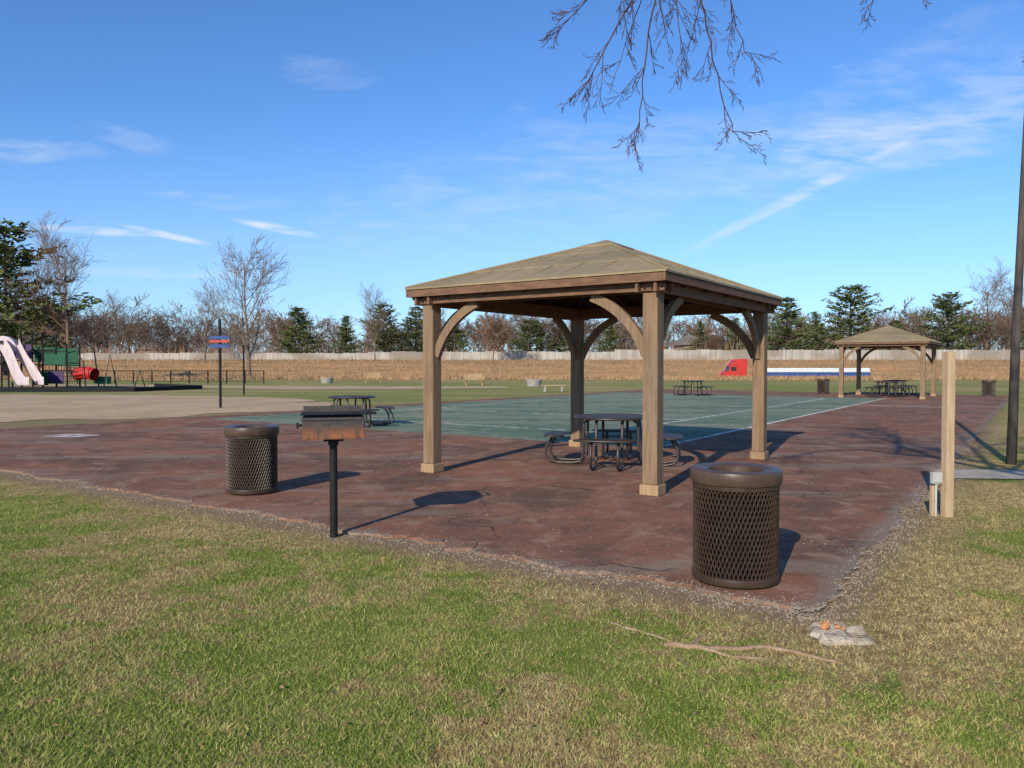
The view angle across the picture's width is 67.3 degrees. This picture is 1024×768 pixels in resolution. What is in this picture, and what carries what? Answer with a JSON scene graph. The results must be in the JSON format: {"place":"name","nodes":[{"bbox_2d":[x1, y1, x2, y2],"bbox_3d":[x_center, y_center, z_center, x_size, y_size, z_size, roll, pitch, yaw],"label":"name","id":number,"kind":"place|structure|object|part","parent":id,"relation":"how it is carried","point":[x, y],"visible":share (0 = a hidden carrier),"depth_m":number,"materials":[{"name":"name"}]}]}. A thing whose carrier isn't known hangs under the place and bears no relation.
{"place":"outdoors","nodes":[
{"label":"outdoors","id":0,"kind":"place"},
{"bbox_2d":[3,384,506,389],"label":"dirt path","id":1,"kind":"structure","parent":0,"point":[317,387],"depth_m":56.83,"materials":[{"name":"beige soil"}]},
{"bbox_2d":[0,434,984,624],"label":"gravel","id":2,"kind":"structure","parent":0,"point":[809,617],"depth_m":6.21,"materials":[{"name":"grey gravel"}]},
{"bbox_2d":[0,360,1023,767],"bbox_3d":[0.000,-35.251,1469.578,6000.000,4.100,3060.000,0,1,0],"label":"ground","id":3,"kind":"structure","parent":0,"point":[990,440],"depth_m":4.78,"materials":[{"name":"green plant"}]},
{"bbox_2d":[0,281,30,362],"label":"pine tree","id":4,"kind":"object","parent":3,"relation":"on","point":[14,310],"visible":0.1,"depth_m":104.74,"materials":[{"name":"green plant"}]},
{"bbox_2d":[0,386,71,387],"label":"mulch bed","id":5,"kind":"object","parent":3,"relation":"on","point":[34,387],"visible":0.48,"depth_m":54.17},
{"bbox_2d":[0,329,145,387],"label":"playground equipment","id":6,"kind":"object","parent":5,"relation":"on","point":[42,351],"visible":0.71,"depth_m":51.51,"materials":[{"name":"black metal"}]},
{"bbox_2d":[0,336,17,350],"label":"slide hood","id":7,"kind":"object","parent":6,"relation":"attached to","point":[12,342],"visible":0.97,"depth_m":50.70,"materials":[{"name":"plastic"}]},
{"bbox_2d":[0,339,28,384],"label":"slide","id":8,"kind":"object","parent":7,"relation":"attached to","point":[19,377],"visible":1,"depth_m":50.06,"materials":[{"name":"plastic"}]},
{"bbox_2d":[15,339,43,384],"bbox_3d":[-31.550,-1.468,50.129,3.910,2.980,0.103,1,2,31],"label":"slide","id":9,"kind":"object","parent":7,"relation":"attached to","point":[30,367],"visible":1,"depth_m":50.04,"materials":[{"name":"plastic"}]},
{"bbox_2d":[13,344,63,383],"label":"purple panels","id":10,"kind":"object","parent":6,"relation":"attached to","point":[55,377],"visible":0.61,"depth_m":50.92,"materials":[{"name":"plastic"}]},
{"bbox_2d":[34,347,110,384],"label":"green panels","id":11,"kind":"object","parent":6,"relation":"attached to","point":[58,358],"visible":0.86,"depth_m":51.96,"materials":[{"name":"plastic"}]},
{"bbox_2d":[71,367,98,379],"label":"red tunnel","id":12,"kind":"structure","parent":6,"relation":"attached to","point":[91,373],"depth_m":51.29,"materials":[{"name":"paint"}]},
{"bbox_2d":[0,383,201,391],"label":"play area border","id":13,"kind":"object","parent":5,"relation":"on","point":[161,387],"visible":0.88,"depth_m":45.86,"materials":[{"name":"plastic"}]},
{"bbox_2d":[0,217,102,375],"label":"pine tree","id":14,"kind":"object","parent":3,"relation":"on","point":[9,259],"visible":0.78,"depth_m":97.32,"materials":[{"name":"green plant"}]},
{"bbox_2d":[0,210,105,375],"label":"bare tree","id":15,"kind":"object","parent":3,"relation":"on","point":[64,287],"visible":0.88,"depth_m":96.58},
{"bbox_2d":[12,236,102,370],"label":"bare tree","id":16,"kind":"object","parent":3,"relation":"on","point":[55,328],"visible":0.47,"depth_m":104.36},
{"bbox_2d":[100,289,144,352],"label":"bare tree","id":17,"kind":"object","parent":3,"relation":"on","point":[116,319],"visible":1,"depth_m":169.35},
{"bbox_2d":[39,370,263,383],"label":"metal fence","id":18,"kind":"object","parent":3,"relation":"on","point":[170,381],"visible":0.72,"depth_m":65.99,"materials":[{"name":"black metal"}]},
{"bbox_2d":[136,350,192,353],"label":"walls","id":19,"kind":"structure","parent":3,"relation":"on","point":[159,351],"depth_m":211.32,"materials":[{"name":"brick"}]},
{"bbox_2d":[133,341,194,349],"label":"roof","id":20,"kind":"structure","parent":19,"relation":"on","point":[157,346],"depth_m":212.20,"materials":[{"name":"grey"}]},
{"bbox_2d":[0,394,331,421],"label":"sand court","id":21,"kind":"object","parent":3,"relation":"on","point":[19,407],"visible":0.9,"depth_m":30.17,"materials":[{"name":"beige sand"}]},
{"bbox_2d":[209,319,228,407],"bbox_3d":[-10.850,-0.756,28.578,0.720,3.300,0.125,0,1,0],"label":"sign pole","id":22,"kind":"object","parent":21,"relation":"on","point":[219,337],"visible":0.93,"depth_m":28.52,"materials":[{"name":"black metal"}]},
{"bbox_2d":[162,284,228,362],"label":"bare tree","id":23,"kind":"object","parent":3,"relation":"on","point":[210,322],"visible":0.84,"depth_m":149.84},
{"bbox_2d":[188,234,290,376],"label":"bare tree","id":24,"kind":"object","parent":3,"relation":"on","point":[259,300],"visible":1,"depth_m":92.16,"materials":[{"name":"brown plant"}]},
{"bbox_2d":[243,344,244,394],"bbox_3d":[-14.300,-0.762,40.994,0.092,2.700,0.092,-1,2,-22],"label":"net pole","id":25,"kind":"object","parent":3,"relation":"on","point":[243,371],"visible":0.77,"depth_m":40.97,"materials":[{"name":"black metal"}]},
{"bbox_2d":[268,307,329,352],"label":"pine tree","id":26,"kind":"object","parent":3,"relation":"on","point":[300,335],"visible":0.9,"depth_m":166.97,"materials":[{"name":"green plant"}]},
{"bbox_2d":[321,377,332,382],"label":"concrete planter","id":27,"kind":"object","parent":3,"relation":"on","point":[326,379],"visible":0.94,"depth_m":67.62,"materials":[{"name":"grey concrete"}]},
{"bbox_2d":[296,405,376,537],"bbox_3d":[-1.620,0.843,7.135,0.719,1.262,0.439,0,1,-14],"label":"charcoal grill","id":28,"kind":"object","parent":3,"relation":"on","point":[333,426],"visible":0.98,"depth_m":6.99,"materials":[{"name":"black metal"}]},
{"bbox_2d":[325,315,361,353],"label":"pine tree","id":29,"kind":"object","parent":3,"relation":"on","point":[346,338],"visible":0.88,"depth_m":171.42,"materials":[{"name":"green plant"}]},
{"bbox_2d":[364,373,381,382],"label":"park bench","id":30,"kind":"object","parent":3,"relation":"on","point":[372,375],"visible":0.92,"depth_m":68.30,"materials":[{"name":"brown wood"}]},
{"bbox_2d":[359,281,393,358],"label":"bare tree","id":31,"kind":"object","parent":3,"relation":"on","point":[370,319],"visible":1,"depth_m":159.78,"materials":[{"name":"brown plant"}]},
{"bbox_2d":[358,302,411,351],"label":"pine tree","id":32,"kind":"object","parent":3,"relation":"on","point":[390,340],"visible":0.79,"depth_m":166.99,"materials":[{"name":"green plant"}]},
{"bbox_2d":[389,306,422,358],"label":"pine tree","id":33,"kind":"object","parent":3,"relation":"on","point":[408,328],"visible":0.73,"depth_m":168.87,"materials":[{"name":"green plant"}]},
{"bbox_2d":[444,324,471,358],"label":"pine tree","id":34,"kind":"object","parent":3,"relation":"on","point":[456,332],"visible":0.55,"depth_m":179.31,"materials":[{"name":"green plant"}]},
{"bbox_2d":[463,374,484,385],"bbox_3d":[-2.959,-0.334,60.071,1.600,0.900,0.633,0,1,6],"label":"park bench","id":35,"kind":"object","parent":3,"relation":"on","point":[481,378],"visible":1,"depth_m":60.27,"materials":[{"name":"brown wood"}]},
{"bbox_2d":[478,312,515,360],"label":"bare tree","id":36,"kind":"object","parent":3,"relation":"on","point":[494,326],"visible":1,"depth_m":150.26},
{"bbox_2d":[0,389,1008,610],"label":"sport court","id":37,"kind":"object","parent":3,"relation":"on","point":[479,504],"visible":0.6,"depth_m":11.27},
{"bbox_2d":[45,434,96,436],"bbox_3d":[-9.756,1.145,17.152,1.111,0.001,0.850,0,1,0],"label":"faded paint mark","id":38,"kind":"object","parent":37,"relation":"on","point":[72,435],"visible":1,"depth_m":17.11,"materials":[{"name":"white paint"}]},
{"bbox_2d":[224,424,278,494],"bbox_3d":[-3.220,0.917,9.525,0.654,0.804,0.654,-1,2,-40],"label":"trash can","id":39,"kind":"object","parent":37,"relation":"on","point":[251,458],"visible":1,"depth_m":9.28,"materials":[{"name":"brown metal"}]},
{"bbox_2d":[328,395,394,427],"bbox_3d":[-4.150,0.700,19.923,2.075,0.766,2.075,1,2,20],"label":"picnic table","id":40,"kind":"object","parent":37,"relation":"on","point":[363,398],"visible":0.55,"depth_m":19.92,"materials":[{"name":"metal"}]},
{"bbox_2d":[405,240,781,496],"bbox_3d":[1.486,-0.492,12.075,4.077,3.535,4.871,1,2,34],"label":"gazebo","id":41,"kind":"object","parent":37,"relation":"on","point":[615,282],"visible":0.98,"depth_m":11.02,"materials":[{"name":"brown wood"}]},
{"bbox_2d":[543,413,682,470],"bbox_3d":[1.600,0.889,12.276,2.075,0.766,2.075,-1,2,-31],"label":"picnic table","id":42,"kind":"object","parent":37,"relation":"on","point":[635,418],"visible":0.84,"depth_m":12.17,"materials":[{"name":"metal"}]},
{"bbox_2d":[671,380,713,395],"bbox_3d":[9.400,0.204,40.017,2.075,0.766,2.075,1,2,25],"label":"picnic table","id":43,"kind":"object","parent":37,"relation":"on","point":[687,387],"visible":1,"depth_m":39.97,"materials":[{"name":"metal"}]},
{"bbox_2d":[690,462,782,588],"bbox_3d":[1.640,1.013,5.647,0.654,0.804,0.654,0,1,0],"label":"trash can","id":44,"kind":"object","parent":37,"relation":"on","point":[735,515],"visible":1,"depth_m":5.40,"materials":[{"name":"brown metal"}]},
{"bbox_2d":[817,379,829,393],"bbox_3d":[17.000,0.115,42.016,0.654,0.804,0.654,0,1,-11],"label":"trash can","id":45,"kind":"object","parent":37,"relation":"on","point":[822,386],"visible":1,"depth_m":41.78,"materials":[{"name":"brown metal"}]},
{"bbox_2d":[834,325,940,398],"bbox_3d":[18.600,-1.132,37.984,4.077,3.535,4.871,1,2,34],"label":"gazebo","id":46,"kind":"object","parent":37,"relation":"on","point":[888,336],"visible":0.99,"depth_m":36.96,"materials":[{"name":"brown wood"}]},
{"bbox_2d":[863,381,911,396],"bbox_3d":[18.700,0.246,38.318,2.075,0.766,2.075,1,2,40],"label":"picnic table","id":47,"kind":"object","parent":37,"relation":"on","point":[881,388],"visible":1,"depth_m":38.14,"materials":[{"name":"metal"}]},
{"bbox_2d":[873,380,917,394],"bbox_3d":[20.600,0.172,41.317,2.075,0.766,2.075,0,1,10],"label":"picnic table","id":48,"kind":"object","parent":37,"relation":"on","point":[903,385],"visible":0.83,"depth_m":41.04,"materials":[{"name":"metal"}]},
{"bbox_2d":[981,380,995,395],"bbox_3d":[24.500,0.202,39.517,0.654,0.804,0.654,0,1,-11],"label":"trash can","id":49,"kind":"object","parent":37,"relation":"on","point":[988,387],"visible":1,"depth_m":39.29,"materials":[{"name":"brown metal"}]},
{"bbox_2d":[0,476,1018,767],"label":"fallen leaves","id":50,"kind":"object","parent":3,"relation":"on","point":[500,690],"visible":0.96,"depth_m":3.85,"materials":[{"name":"brown plant"}]},
{"bbox_2d":[0,291,1023,356],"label":"distant trees","id":51,"kind":"object","parent":3,"relation":"on","point":[99,338],"visible":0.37,"depth_m":196.36,"materials":[{"name":"plant"}]},
{"bbox_2d":[0,357,1023,377],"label":"tall dry grass","id":52,"kind":"structure","parent":3,"relation":"on","point":[596,359],"depth_m":146.28,"materials":[{"name":"brown plant"}]},
{"bbox_2d":[2,349,1023,359],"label":"wooden fence","id":53,"kind":"object","parent":3,"relation":"on","point":[801,354],"visible":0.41,"depth_m":159.88,"materials":[{"name":"grey wood"}]},
{"bbox_2d":[10,335,1023,359],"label":"distant undergrowth","id":54,"kind":"object","parent":3,"relation":"on","point":[269,351],"visible":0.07,"depth_m":174.82,"materials":[{"name":"plant"}]},
{"bbox_2d":[526,379,541,385],"bbox_3d":[1.659,-0.083,58.016,1.200,0.500,1.200,0,1,0],"label":"concrete planter","id":55,"kind":"object","parent":3,"relation":"on","point":[533,382],"visible":0.94,"depth_m":57.56,"materials":[{"name":"grey concrete"}]},
{"bbox_2d":[503,319,567,351],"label":"pine tree","id":56,"kind":"object","parent":3,"relation":"on","point":[521,345],"visible":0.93,"depth_m":176.91,"materials":[{"name":"green plant"}]},
{"bbox_2d":[540,385,565,391],"bbox_3d":[2.399,0.253,45.020,1.500,0.410,0.400,0,1,-6],"label":"flat bench","id":57,"kind":"object","parent":3,"relation":"on","point":[544,388],"visible":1,"depth_m":44.85,"materials":[{"name":"beige concrete"}]},
{"bbox_2d":[546,327,569,351],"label":"pine tree","id":58,"kind":"object","parent":3,"relation":"on","point":[560,344],"visible":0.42,"depth_m":180.90,"materials":[{"name":"green plant"}]},
{"bbox_2d":[562,320,589,340],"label":"bare tree","id":59,"kind":"object","parent":3,"relation":"on","point":[569,326],"visible":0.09,"depth_m":166.81,"materials":[{"name":"brown plant"}]},
{"bbox_2d":[594,324,622,351],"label":"pine tree","id":60,"kind":"object","parent":3,"relation":"on","point":[608,342],"visible":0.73,"depth_m":175.30,"materials":[{"name":"green plant"}]},
{"bbox_2d":[613,347,667,351],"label":"walls","id":61,"kind":"structure","parent":3,"relation":"on","point":[637,348],"depth_m":195.41,"materials":[{"name":"brick"}]},
{"bbox_2d":[614,337,670,346],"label":"roof","id":62,"kind":"structure","parent":61,"relation":"on","point":[630,341],"depth_m":196.89,"materials":[{"name":"grey"}]},
{"bbox_2d":[684,321,711,349],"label":"pine tree","id":63,"kind":"object","parent":3,"relation":"on","point":[700,332],"visible":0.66,"depth_m":181.43,"materials":[{"name":"green plant"}]},
{"bbox_2d":[674,345,725,357],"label":"walls","id":64,"kind":"structure","parent":3,"relation":"on","point":[684,346],"depth_m":186.41,"materials":[{"name":"brick"}]},
{"bbox_2d":[671,335,729,345],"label":"roof","id":65,"kind":"structure","parent":64,"relation":"on","point":[684,340],"depth_m":188.07,"materials":[{"name":"grey"}]},
{"bbox_2d":[715,317,745,352],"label":"pine tree","id":66,"kind":"object","parent":3,"relation":"on","point":[735,321],"visible":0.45,"depth_m":175.59,"materials":[{"name":"green plant"}]},
{"bbox_2d":[610,622,863,669],"bbox_3d":[1.213,1.491,4.380,1.450,0.050,0.326,1,2,27],"label":"fallen tree branch","id":67,"kind":"object","parent":3,"relation":"on","point":[695,645],"visible":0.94,"depth_m":4.32,"materials":[{"name":"beige wood"}]},
{"bbox_2d":[538,0,1023,172],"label":"overhanging bare tree","id":68,"kind":"object","parent":3,"relation":"on","point":[651,53],"visible":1,"depth_m":5.22,"materials":[{"name":"brown plant"}]},
{"bbox_2d":[768,306,794,349],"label":"bare tree","id":69,"kind":"object","parent":3,"relation":"on","point":[774,325],"visible":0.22,"depth_m":172.10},
{"bbox_2d":[747,296,821,352],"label":"pine tree","id":70,"kind":"object","parent":3,"relation":"on","point":[786,315],"visible":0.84,"depth_m":164.74,"materials":[{"name":"green plant"}]},
{"bbox_2d":[800,311,831,355],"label":"pine tree","id":71,"kind":"object","parent":3,"relation":"on","point":[815,320],"visible":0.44,"depth_m":174.95,"materials":[{"name":"green plant"}]},
{"bbox_2d":[807,620,875,645],"bbox_3d":[1.937,1.455,4.568,0.373,0.075,0.393,0,1,0],"label":"concrete rubble","id":72,"kind":"object","parent":3,"relation":"on","point":[831,633],"visible":1,"depth_m":4.52,"materials":[{"name":"grey concrete"}]},
{"bbox_2d":[797,284,896,349],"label":"pine tree","id":73,"kind":"object","parent":3,"relation":"on","point":[848,298],"visible":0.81,"depth_m":164.58,"materials":[{"name":"green plant"}]},
{"bbox_2d":[880,320,906,358],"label":"pine tree","id":74,"kind":"object","parent":3,"relation":"on","point":[893,322],"visible":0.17,"depth_m":179.14,"materials":[{"name":"green plant"}]},
{"bbox_2d":[898,308,932,348],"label":"bare tree","id":75,"kind":"object","parent":3,"relation":"on","point":[914,320],"visible":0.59,"depth_m":175.11,"materials":[{"name":"brown plant"}]},
{"bbox_2d":[929,472,941,516],"bbox_3d":[4.474,1.174,8.139,0.110,0.490,0.110,0,1,-8],"label":"electrical outlet box","id":76,"kind":"object","parent":3,"relation":"on","point":[935,478],"visible":0.95,"depth_m":8.12,"materials":[{"name":"grey metal"}]},
{"bbox_2d":[940,352,955,516],"bbox_3d":[4.600,0.550,8.116,0.090,1.780,0.090,0,1,-10],"label":"wooden post","id":77,"kind":"object","parent":3,"relation":"on","point":[948,431],"visible":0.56,"depth_m":8.08,"materials":[{"name":"brown wood"}]},
{"bbox_2d":[910,291,994,351],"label":"pine tree","id":78,"kind":"object","parent":3,"relation":"on","point":[947,339],"visible":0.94,"depth_m":166.30,"materials":[{"name":"green plant"}]},
{"bbox_2d":[963,258,1023,349],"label":"bare tree","id":79,"kind":"object","parent":3,"relation":"on","point":[996,284],"visible":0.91,"depth_m":163.05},
{"bbox_2d":[979,277,1023,346],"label":"bare tree","id":80,"kind":"object","parent":3,"relation":"on","point":[1008,289],"visible":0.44,"depth_m":170.63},
{"bbox_2d":[1006,118,1023,464],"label":"utility pole","id":81,"kind":"object","parent":3,"relation":"on","point":[1012,425],"visible":1,"depth_m":12.29,"materials":[{"name":"brown wood"}]},
{"bbox_2d":[1008,321,1023,348],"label":"pine tree","id":82,"kind":"object","parent":3,"relation":"on","point":[1022,331],"visible":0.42,"depth_m":165.87,"materials":[{"name":"green plant"}]},
{"bbox_2d":[0,374,1023,379],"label":"tall dry grass","id":83,"kind":"structure","parent":0,"point":[622,377],"depth_m":84.67,"materials":[{"name":"brown plant"}]},
{"bbox_2d":[0,0,1023,352],"label":"sky","id":84,"kind":"structure","parent":0,"point":[396,145],"materials":[{"name":"blue"}]},
{"bbox_2d":[934,469,1023,478],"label":"concrete path","id":85,"kind":"structure","parent":0,"point":[989,474],"depth_m":11.24,"materials":[{"name":"grey concrete"}]},
{"label":"road","id":86,"kind":"structure","parent":0,"visible":0},
{"bbox_2d":[719,359,870,376],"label":"semi truck","id":87,"kind":"object","parent":86,"relation":"on","point":[736,367],"visible":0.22,"depth_m":116.79,"materials":[{"name":"red paint"}]},
{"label":"windows","id":88,"kind":"part","parent":87,"relation":"part of","materials":[{"name":"grey glass"}]}
]}

